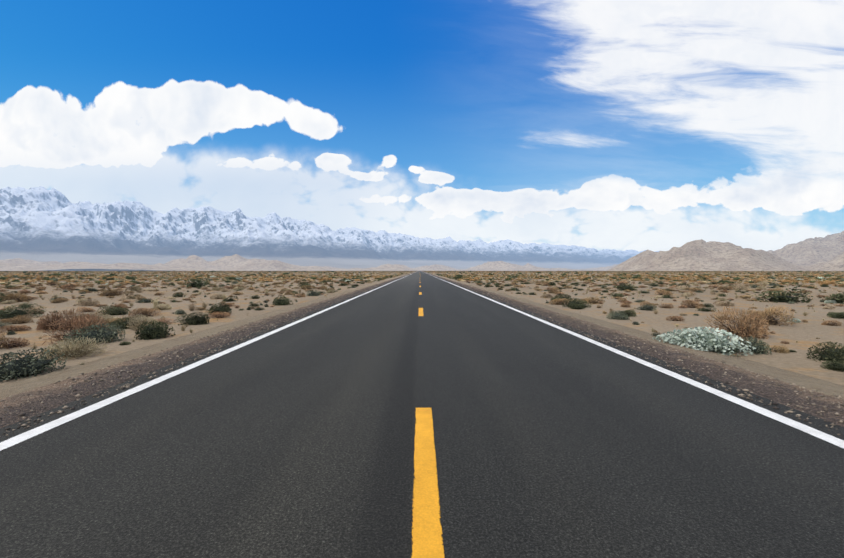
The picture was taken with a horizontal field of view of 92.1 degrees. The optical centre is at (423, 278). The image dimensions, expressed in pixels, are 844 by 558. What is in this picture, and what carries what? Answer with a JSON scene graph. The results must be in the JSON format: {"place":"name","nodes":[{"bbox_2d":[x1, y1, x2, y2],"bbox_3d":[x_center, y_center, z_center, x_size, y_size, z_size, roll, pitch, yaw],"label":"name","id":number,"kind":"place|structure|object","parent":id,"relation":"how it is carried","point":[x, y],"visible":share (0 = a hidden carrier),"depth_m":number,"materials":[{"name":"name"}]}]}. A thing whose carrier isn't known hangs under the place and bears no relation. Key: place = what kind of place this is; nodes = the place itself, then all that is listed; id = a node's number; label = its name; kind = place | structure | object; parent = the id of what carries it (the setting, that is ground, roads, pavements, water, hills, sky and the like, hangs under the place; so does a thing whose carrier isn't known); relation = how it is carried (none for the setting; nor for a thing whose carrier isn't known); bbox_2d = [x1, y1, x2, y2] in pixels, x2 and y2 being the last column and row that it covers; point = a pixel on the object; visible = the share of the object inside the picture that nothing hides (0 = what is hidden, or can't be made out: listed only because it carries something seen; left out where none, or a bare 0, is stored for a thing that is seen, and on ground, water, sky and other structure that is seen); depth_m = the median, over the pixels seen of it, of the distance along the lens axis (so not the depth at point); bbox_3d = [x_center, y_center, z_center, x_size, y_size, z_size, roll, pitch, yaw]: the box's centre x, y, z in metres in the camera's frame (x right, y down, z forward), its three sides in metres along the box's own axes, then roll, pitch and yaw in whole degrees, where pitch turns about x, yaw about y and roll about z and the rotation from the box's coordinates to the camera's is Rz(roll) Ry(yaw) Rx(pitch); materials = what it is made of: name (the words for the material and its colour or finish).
{"place":"outdoors","nodes":[
{"label":"outdoors","id":0,"kind":"place"},
{"bbox_2d":[6,331,15,334],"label":"grey shrub","id":1,"kind":"object","parent":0,"point":[10,333],"visible":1,"depth_m":11.74,"materials":[{"name":"plant"}]},
{"bbox_2d":[0,324,31,331],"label":"dry shrub","id":2,"kind":"object","parent":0,"point":[10,328],"visible":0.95,"depth_m":12.43,"materials":[{"name":"brown plant"}]},
{"bbox_2d":[12,315,27,320],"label":"dry shrub","id":3,"kind":"object","parent":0,"point":[21,316],"visible":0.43,"depth_m":15.00,"materials":[{"name":"plant"}]},
{"bbox_2d":[18,289,31,293],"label":"dry shrub","id":4,"kind":"object","parent":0,"point":[25,291],"visible":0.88,"depth_m":32.47,"materials":[{"name":"plant"}]},
{"bbox_2d":[19,303,36,308],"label":"green shrub","id":5,"kind":"object","parent":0,"point":[25,305],"visible":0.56,"depth_m":19.94,"materials":[{"name":"plant"}]},
{"bbox_2d":[0,348,67,381],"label":"grey shrub","id":6,"kind":"object","parent":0,"point":[28,364],"visible":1,"depth_m":7.18,"materials":[{"name":"plant"}]},
{"bbox_2d":[28,307,44,314],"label":"dry shrub","id":7,"kind":"object","parent":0,"point":[38,311],"visible":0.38,"depth_m":17.43,"materials":[{"name":"plant"}]},
{"bbox_2d":[50,299,66,302],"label":"dry shrub","id":8,"kind":"object","parent":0,"point":[55,301],"visible":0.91,"depth_m":23.18,"materials":[{"name":"plant"}]},
{"bbox_2d":[35,309,86,330],"bbox_3d":[-11.539,1.291,12.969,1.122,0.690,1.476,0,1,8],"label":"dry shrub","id":9,"kind":"object","parent":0,"point":[44,325],"visible":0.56,"depth_m":12.69,"materials":[{"name":"brown plant"}]},
{"bbox_2d":[61,284,78,287],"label":"dry shrub","id":10,"kind":"object","parent":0,"point":[69,285],"visible":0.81,"depth_m":44.03,"materials":[{"name":"brown plant"}]},
{"bbox_2d":[75,307,95,311],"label":"dry shrub","id":11,"kind":"object","parent":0,"point":[87,310],"visible":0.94,"depth_m":18.16,"materials":[{"name":"brown plant"}]},
{"bbox_2d":[77,312,109,322],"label":"dry shrub","id":12,"kind":"object","parent":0,"point":[96,313],"visible":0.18,"depth_m":14.48,"materials":[{"name":"brown plant"}]},
{"bbox_2d":[111,303,127,309],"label":"dry shrub","id":13,"kind":"object","parent":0,"point":[118,305],"visible":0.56,"depth_m":19.15,"materials":[{"name":"brown plant"}]},
{"bbox_2d":[108,316,140,329],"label":"green shrub","id":14,"kind":"object","parent":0,"point":[123,323],"visible":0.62,"depth_m":13.04,"materials":[{"name":"green plant"}]},
{"bbox_2d":[119,341,130,345],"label":"green shrub","id":15,"kind":"object","parent":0,"point":[124,343],"visible":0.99,"depth_m":10.14,"materials":[{"name":"plant"}]},
{"bbox_2d":[128,307,161,316],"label":"dry shrub","id":16,"kind":"object","parent":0,"point":[144,312],"visible":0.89,"depth_m":16.43,"materials":[{"name":"brown plant"}]},
{"bbox_2d":[134,320,175,339],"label":"green shrub","id":17,"kind":"object","parent":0,"point":[148,332],"visible":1,"depth_m":11.09,"materials":[{"name":"green plant"}]},
{"bbox_2d":[152,303,172,309],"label":"straw shrub","id":18,"kind":"object","parent":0,"point":[157,306],"visible":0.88,"depth_m":19.07,"materials":[{"name":"beige plant"}]},
{"bbox_2d":[154,317,175,323],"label":"dry shrub","id":19,"kind":"object","parent":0,"point":[165,320],"visible":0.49,"depth_m":14.16,"materials":[{"name":"brown plant"}]},
{"bbox_2d":[172,292,184,296],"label":"green shrub","id":20,"kind":"object","parent":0,"point":[177,294],"visible":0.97,"depth_m":28.26,"materials":[{"name":"plant"}]},
{"bbox_2d":[175,309,185,314],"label":"grey shrub","id":21,"kind":"object","parent":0,"point":[178,312],"visible":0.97,"depth_m":17.16,"materials":[{"name":"plant"}]},
{"bbox_2d":[174,312,209,324],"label":"green shrub","id":22,"kind":"object","parent":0,"point":[196,319],"visible":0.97,"depth_m":13.96,"materials":[{"name":"green plant"}]},
{"bbox_2d":[186,301,197,310],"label":"grass shrub","id":23,"kind":"object","parent":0,"point":[192,308],"visible":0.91,"depth_m":18.58,"materials":[{"name":"beige plant"}]},
{"bbox_2d":[195,307,205,310],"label":"dry shrub","id":24,"kind":"object","parent":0,"point":[200,308],"visible":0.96,"depth_m":18.95,"materials":[{"name":"plant"}]},
{"bbox_2d":[210,293,226,298],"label":"straw shrub","id":25,"kind":"object","parent":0,"point":[215,296],"visible":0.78,"depth_m":26.45,"materials":[{"name":"beige plant"}]},
{"bbox_2d":[208,311,230,318],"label":"dry shrub","id":26,"kind":"object","parent":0,"point":[221,315],"visible":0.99,"depth_m":15.90,"materials":[{"name":"brown plant"}]},
{"bbox_2d":[222,296,238,301],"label":"dark shrub","id":27,"kind":"object","parent":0,"point":[228,300],"visible":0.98,"depth_m":24.34,"materials":[{"name":"green plant"}]},
{"bbox_2d":[272,296,291,305],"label":"green shrub","id":28,"kind":"object","parent":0,"point":[281,301],"visible":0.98,"depth_m":21.72,"materials":[{"name":"green plant"}]},
{"bbox_2d":[291,293,305,296],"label":"dry shrub","id":29,"kind":"object","parent":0,"point":[302,295],"visible":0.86,"depth_m":28.31,"materials":[{"name":"plant"}]},
{"bbox_2d":[298,282,310,286],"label":"green shrub","id":30,"kind":"object","parent":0,"point":[305,284],"visible":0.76,"depth_m":46.09,"materials":[{"name":"plant"}]},
{"bbox_2d":[0,254,618,270],"bbox_3d":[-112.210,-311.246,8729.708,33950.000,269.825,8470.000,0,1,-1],"label":"hills","id":31,"kind":"structure","parent":0,"point":[236,262],"depth_m":6172.60,"materials":[{"name":"beige stone"}]},
{"bbox_2d":[0,186,658,268],"bbox_3d":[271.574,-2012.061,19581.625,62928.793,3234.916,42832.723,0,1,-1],"label":"mountain range","id":32,"kind":"structure","parent":0,"point":[41,224],"depth_m":15786.22,"materials":[{"name":"white snow"}]},
{"bbox_2d":[0,271,843,557],"bbox_3d":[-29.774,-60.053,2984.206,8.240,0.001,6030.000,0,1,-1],"label":"road","id":33,"kind":"structure","parent":0,"point":[296,440],"depth_m":3.37,"materials":[{"name":"grey asphalt"}]},
{"bbox_2d":[411,280,444,557],"bbox_3d":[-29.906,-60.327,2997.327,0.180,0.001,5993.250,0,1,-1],"label":"dashes","id":34,"kind":"object","parent":33,"relation":"on","point":[427,533],"visible":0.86,"depth_m":2.78,"materials":[{"name":"yellow paint"}]},
{"bbox_2d":[431,275,843,448],"bbox_3d":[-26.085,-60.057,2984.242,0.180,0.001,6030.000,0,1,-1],"label":"edge line","id":35,"kind":"object","parent":33,"relation":"on","point":[805,428],"visible":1,"depth_m":5.06,"materials":[{"name":"white paint"}]},
{"bbox_2d":[0,271,843,385],"bbox_3d":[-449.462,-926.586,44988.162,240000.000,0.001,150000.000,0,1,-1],"label":"ground","id":36,"kind":"structure","parent":0,"point":[804,334],"depth_m":19.89,"materials":[{"name":"beige sand"}]},
{"bbox_2d":[0,331,8,347],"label":"dry shrub","id":37,"kind":"object","parent":36,"relation":"on","point":[2,337],"visible":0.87,"depth_m":9.66,"materials":[{"name":"brown plant"}]},
{"bbox_2d":[0,300,16,303],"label":"straw shrub","id":38,"kind":"object","parent":36,"relation":"on","point":[8,302],"visible":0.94,"depth_m":22.63,"materials":[{"name":"beige plant"}]},
{"bbox_2d":[0,292,18,295],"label":"straw shrub","id":39,"kind":"object","parent":36,"relation":"on","point":[5,293],"visible":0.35,"depth_m":28.32,"materials":[{"name":"plant"}]},
{"bbox_2d":[0,337,29,348],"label":"dry shrub","id":40,"kind":"object","parent":36,"relation":"on","point":[10,345],"visible":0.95,"depth_m":9.83,"materials":[{"name":"brown plant"}]},
{"bbox_2d":[1,293,30,301],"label":"dry shrub","id":41,"kind":"object","parent":36,"relation":"on","point":[22,297],"visible":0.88,"depth_m":23.94,"materials":[{"name":"brown plant"}]},
{"bbox_2d":[4,316,34,324],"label":"dry shrub","id":42,"kind":"object","parent":36,"relation":"on","point":[16,320],"visible":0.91,"depth_m":14.24,"materials":[{"name":"brown plant"}]},
{"bbox_2d":[0,303,46,318],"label":"dark shrub","id":43,"kind":"object","parent":36,"relation":"on","point":[6,314],"visible":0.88,"depth_m":15.79,"materials":[{"name":"green plant"}]},
{"bbox_2d":[46,281,59,285],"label":"dry shrub","id":44,"kind":"object","parent":36,"relation":"on","point":[53,283],"visible":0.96,"depth_m":50.44,"materials":[{"name":"brown plant"}]},
{"bbox_2d":[39,336,109,360],"bbox_3d":[-7.611,1.478,8.797,1.122,0.492,1.200,0,1,1],"label":"straw shrub","id":45,"kind":"object","parent":36,"relation":"on","point":[75,351],"visible":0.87,"depth_m":8.75,"materials":[{"name":"beige plant"}]},
{"bbox_2d":[41,314,109,344],"bbox_3d":[-9.162,1.317,10.762,1.307,0.751,1.508,0,1,15],"label":"dry shrub","id":46,"kind":"object","parent":36,"relation":"on","point":[83,320],"visible":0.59,"depth_m":10.61,"materials":[{"name":"brown plant"}]},
{"bbox_2d":[77,299,99,306],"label":"straw shrub","id":47,"kind":"object","parent":36,"relation":"on","point":[88,302],"visible":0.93,"depth_m":21.34,"materials":[{"name":"beige plant"}]},
{"bbox_2d":[85,288,98,291],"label":"grey shrub","id":48,"kind":"object","parent":36,"relation":"on","point":[93,289],"visible":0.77,"depth_m":35.79,"materials":[{"name":"plant"}]},
{"bbox_2d":[63,323,124,343],"bbox_3d":[-8.456,1.405,10.505,1.203,0.516,1.063,0,1,-12],"label":"grey shrub","id":49,"kind":"object","parent":36,"relation":"on","point":[106,334],"visible":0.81,"depth_m":10.40,"materials":[{"name":"plant"}]},
{"bbox_2d":[93,314,117,323],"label":"straw shrub","id":50,"kind":"object","parent":36,"relation":"on","point":[108,317],"visible":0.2,"depth_m":13.98,"materials":[{"name":"beige plant"}]},
{"bbox_2d":[99,288,124,295],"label":"dry shrub","id":51,"kind":"object","parent":36,"relation":"on","point":[108,293],"visible":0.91,"depth_m":29.58,"materials":[{"name":"brown plant"}]},
{"bbox_2d":[97,305,129,314],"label":"green shrub","id":52,"kind":"object","parent":36,"relation":"on","point":[113,310],"visible":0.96,"depth_m":16.96,"materials":[{"name":"green plant"}]},
{"bbox_2d":[105,318,125,324],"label":"dry shrub","id":53,"kind":"object","parent":36,"relation":"on","point":[113,320],"visible":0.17,"depth_m":13.61,"materials":[{"name":"plant"}]},
{"bbox_2d":[129,286,142,290],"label":"straw shrub","id":54,"kind":"object","parent":36,"relation":"on","point":[135,288],"visible":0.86,"depth_m":37.19,"materials":[{"name":"beige plant"}]},
{"bbox_2d":[126,314,161,330],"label":"straw shrub","id":55,"kind":"object","parent":36,"relation":"on","point":[144,319],"visible":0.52,"depth_m":12.79,"materials":[{"name":"beige plant"}]},
{"bbox_2d":[136,298,152,302],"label":"grey shrub","id":56,"kind":"object","parent":36,"relation":"on","point":[144,300],"visible":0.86,"depth_m":23.38,"materials":[{"name":"plant"}]},
{"bbox_2d":[184,277,209,287],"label":"dark shrub","id":57,"kind":"object","parent":36,"relation":"on","point":[200,283],"visible":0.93,"depth_m":44.55,"materials":[{"name":"green plant"}]},
{"bbox_2d":[0,272,414,428],"bbox_3d":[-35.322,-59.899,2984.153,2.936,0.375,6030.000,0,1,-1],"label":"shoulder","id":58,"kind":"object","parent":36,"relation":"on","point":[17,390],"visible":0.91,"depth_m":6.83},
{"bbox_2d":[205,303,231,314],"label":"green shrub","id":59,"kind":"object","parent":36,"relation":"on","point":[219,309],"visible":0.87,"depth_m":17.17,"materials":[{"name":"green plant"}]},
{"bbox_2d":[219,287,231,291],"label":"straw shrub","id":60,"kind":"object","parent":36,"relation":"on","point":[224,290],"visible":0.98,"depth_m":35.59,"materials":[{"name":"plant"}]},
{"bbox_2d":[228,285,245,288],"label":"dry shrub","id":61,"kind":"object","parent":36,"relation":"on","point":[235,286],"visible":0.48,"depth_m":40.21,"materials":[{"name":"plant"}]},
{"bbox_2d":[299,285,314,288],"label":"dry shrub","id":62,"kind":"object","parent":36,"relation":"on","point":[304,286],"visible":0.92,"depth_m":40.48,"materials":[{"name":"plant"}]},
{"bbox_2d":[306,289,320,295],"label":"grey shrub","id":63,"kind":"object","parent":36,"relation":"on","point":[314,293],"visible":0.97,"depth_m":29.77,"materials":[{"name":"plant"}]},
{"bbox_2d":[540,294,552,297],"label":"straw shrub","id":64,"kind":"object","parent":36,"relation":"on","point":[546,296],"visible":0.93,"depth_m":27.60,"materials":[{"name":"plant"}]},
{"bbox_2d":[549,298,568,304],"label":"dry shrub","id":65,"kind":"object","parent":36,"relation":"on","point":[558,301],"visible":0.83,"depth_m":22.05,"materials":[{"name":"brown plant"}]},
{"bbox_2d":[561,298,591,307],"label":"green shrub","id":66,"kind":"object","parent":36,"relation":"on","point":[578,301],"visible":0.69,"depth_m":20.41,"materials":[{"name":"green plant"}]},
{"bbox_2d":[586,296,605,303],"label":"dry shrub","id":67,"kind":"object","parent":36,"relation":"on","point":[592,301],"visible":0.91,"depth_m":22.74,"materials":[{"name":"brown plant"}]},
{"bbox_2d":[609,293,623,296],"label":"green shrub","id":68,"kind":"object","parent":36,"relation":"on","point":[617,294],"visible":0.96,"depth_m":28.53,"materials":[{"name":"green plant"}]},
{"bbox_2d":[617,283,636,290],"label":"green shrub","id":69,"kind":"object","parent":36,"relation":"on","point":[623,287],"visible":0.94,"depth_m":37.80,"materials":[{"name":"green plant"}]},
{"bbox_2d":[621,309,635,316],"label":"green shrub","id":70,"kind":"object","parent":36,"relation":"on","point":[628,313],"visible":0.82,"depth_m":16.43,"materials":[{"name":"green plant"}]},
{"bbox_2d":[654,289,672,294],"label":"dry shrub","id":71,"kind":"object","parent":36,"relation":"on","point":[661,292],"visible":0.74,"depth_m":30.93,"materials":[{"name":"beige plant"}]},
{"bbox_2d":[681,292,692,296],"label":"straw shrub","id":72,"kind":"object","parent":36,"relation":"on","point":[686,294],"visible":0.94,"depth_m":28.73,"materials":[{"name":"plant"}]},
{"bbox_2d":[680,300,703,307],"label":"dry shrub","id":73,"kind":"object","parent":36,"relation":"on","point":[694,304],"visible":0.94,"depth_m":20.24,"materials":[{"name":"brown plant"}]},
{"bbox_2d":[652,326,755,356],"bbox_3d":[6.484,1.403,9.526,2.025,0.572,1.736,0,1,10],"label":"sage shrub","id":74,"kind":"object","parent":36,"relation":"on","point":[703,340],"visible":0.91,"depth_m":9.26,"materials":[{"name":"plant"}]},
{"bbox_2d":[715,301,734,306],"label":"straw shrub","id":75,"kind":"object","parent":36,"relation":"on","point":[724,303],"visible":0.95,"depth_m":21.18,"materials":[{"name":"beige plant"}]},
{"bbox_2d":[703,306,769,338],"bbox_3d":[8.924,1.227,11.531,1.624,0.902,1.234,0,1,9],"label":"dry shrub","id":76,"kind":"object","parent":36,"relation":"on","point":[742,328],"visible":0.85,"depth_m":11.35,"materials":[{"name":"brown plant"}]},
{"bbox_2d":[731,284,751,289],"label":"straw shrub","id":77,"kind":"object","parent":36,"relation":"on","point":[740,287],"visible":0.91,"depth_m":38.76,"materials":[{"name":"beige plant"}]},
{"bbox_2d":[736,336,771,354],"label":"grey shrub","id":78,"kind":"object","parent":36,"relation":"on","point":[758,346],"visible":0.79,"depth_m":9.12,"materials":[{"name":"plant"}]},
{"bbox_2d":[758,281,768,284],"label":"straw shrub","id":79,"kind":"object","parent":36,"relation":"on","point":[764,283],"visible":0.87,"depth_m":52.83,"materials":[{"name":"plant"}]},
{"bbox_2d":[745,305,795,325],"bbox_3d":[11.969,1.245,14.007,1.347,0.741,1.421,-1,1,-23],"label":"dry shrub","id":80,"kind":"object","parent":36,"relation":"on","point":[771,319],"visible":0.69,"depth_m":13.85,"materials":[{"name":"brown plant"}]},
{"bbox_2d":[756,288,812,302],"bbox_3d":[21.257,0.966,24.084,2.698,0.899,2.416,-1,1,-36],"label":"dark shrub","id":81,"kind":"object","parent":36,"relation":"on","point":[778,297],"visible":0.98,"depth_m":23.87,"materials":[{"name":"green plant"}]},
{"bbox_2d":[822,304,835,308],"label":"straw shrub","id":82,"kind":"object","parent":36,"relation":"on","point":[826,307],"visible":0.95,"depth_m":19.57,"materials":[{"name":"plant"}]},
{"bbox_2d":[824,300,835,302],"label":"sage shrub","id":83,"kind":"object","parent":36,"relation":"on","point":[829,301],"visible":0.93,"depth_m":23.15,"materials":[{"name":"plant"}]},
{"bbox_2d":[824,292,843,303],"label":"dark shrub","id":84,"kind":"object","parent":36,"relation":"on","point":[837,299],"visible":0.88,"depth_m":23.11,"materials":[{"name":"green plant"}]},
{"bbox_2d":[0,271,843,285],"bbox_3d":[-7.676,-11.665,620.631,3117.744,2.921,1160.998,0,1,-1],"label":"scrub field","id":85,"kind":"structure","parent":0,"point":[837,277],"depth_m":115.14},
{"bbox_2d":[0,284,843,436],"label":"shoulder stones","id":86,"kind":"object","parent":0,"point":[275,326],"visible":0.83,"depth_m":6.47,"materials":[{"name":"grey gravel"}]},
{"bbox_2d":[0,0,843,251],"label":"sky","id":87,"kind":"structure","parent":0,"point":[638,125],"materials":[{"name":"blue"}]},
{"bbox_2d":[550,294,571,301],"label":"green shrub","id":88,"kind":"object","parent":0,"point":[560,297],"visible":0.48,"depth_m":23.96,"materials":[{"name":"green plant"}]},
{"bbox_2d":[568,303,584,309],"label":"green shrub","id":89,"kind":"object","parent":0,"point":[577,306],"visible":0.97,"depth_m":19.50,"materials":[{"name":"green plant"}]},
{"bbox_2d":[606,310,629,319],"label":"grey shrub","id":90,"kind":"object","parent":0,"point":[616,315],"visible":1,"depth_m":15.44,"materials":[{"name":"plant"}]},
{"bbox_2d":[620,303,630,306],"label":"dry shrub","id":91,"kind":"object","parent":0,"point":[624,305],"visible":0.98,"depth_m":20.53,"materials":[{"name":"plant"}]},
{"bbox_2d":[422,271,843,426],"bbox_3d":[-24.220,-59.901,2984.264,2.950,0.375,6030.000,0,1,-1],"label":"shoulder","id":92,"kind":"object","parent":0,"point":[828,389],"visible":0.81,"depth_m":6.84},
{"bbox_2d":[636,304,656,310],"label":"grey shrub","id":93,"kind":"object","parent":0,"point":[649,308],"visible":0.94,"depth_m":18.93,"materials":[{"name":"grey plant"}]},
{"bbox_2d":[640,301,655,306],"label":"dry shrub","id":94,"kind":"object","parent":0,"point":[648,303],"visible":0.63,"depth_m":20.67,"materials":[{"name":"brown plant"}]},
{"bbox_2d":[659,303,673,308],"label":"dry shrub","id":95,"kind":"object","parent":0,"point":[670,306],"visible":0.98,"depth_m":20.05,"materials":[{"name":"brown plant"}]},
{"bbox_2d":[665,315,683,320],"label":"dry shrub","id":96,"kind":"object","parent":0,"point":[679,318],"visible":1,"depth_m":14.99,"materials":[{"name":"brown plant"}]},
{"bbox_2d":[689,287,703,291],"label":"dry shrub","id":97,"kind":"object","parent":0,"point":[696,289],"visible":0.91,"depth_m":35.85,"materials":[{"name":"plant"}]},
{"bbox_2d":[697,307,714,311],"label":"dark shrub","id":98,"kind":"object","parent":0,"point":[705,310],"visible":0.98,"depth_m":18.50,"materials":[{"name":"plant"}]},
{"bbox_2d":[606,231,843,270],"bbox_3d":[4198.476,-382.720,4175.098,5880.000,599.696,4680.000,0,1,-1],"label":"hills","id":99,"kind":"structure","parent":0,"point":[825,253],"depth_m":3089.12,"materials":[{"name":"beige stone"}]},
{"bbox_2d":[718,286,732,289],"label":"dry shrub","id":100,"kind":"object","parent":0,"point":[724,288],"visible":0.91,"depth_m":38.48,"materials":[{"name":"plant"}]},
{"bbox_2d":[738,295,751,297],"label":"dry shrub","id":101,"kind":"object","parent":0,"point":[743,296],"visible":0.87,"depth_m":27.17,"materials":[{"name":"plant"}]},
{"bbox_2d":[768,346,788,353],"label":"dry shrub","id":102,"kind":"object","parent":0,"point":[780,350],"visible":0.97,"depth_m":9.20,"materials":[{"name":"brown plant"}]},
{"bbox_2d":[787,318,800,322],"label":"sage shrub","id":103,"kind":"object","parent":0,"point":[797,320],"visible":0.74,"depth_m":14.53,"materials":[{"name":"plant"}]},
{"bbox_2d":[806,341,843,362],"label":"green shrub","id":104,"kind":"object","parent":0,"point":[828,353],"visible":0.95,"depth_m":8.33,"materials":[{"name":"green plant"}]},
{"bbox_2d":[821,319,841,325],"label":"dry shrub","id":105,"kind":"object","parent":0,"point":[834,322],"visible":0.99,"depth_m":13.73,"materials":[{"name":"brown plant"}]},
{"bbox_2d":[820,360,843,371],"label":"green shrub","id":106,"kind":"object","parent":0,"point":[834,365],"visible":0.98,"depth_m":7.60,"materials":[{"name":"green plant"}]},
{"bbox_2d":[827,312,843,318],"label":"green shrub","id":107,"kind":"object","parent":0,"point":[839,315],"visible":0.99,"depth_m":15.82,"materials":[{"name":"green plant"}]}
]}

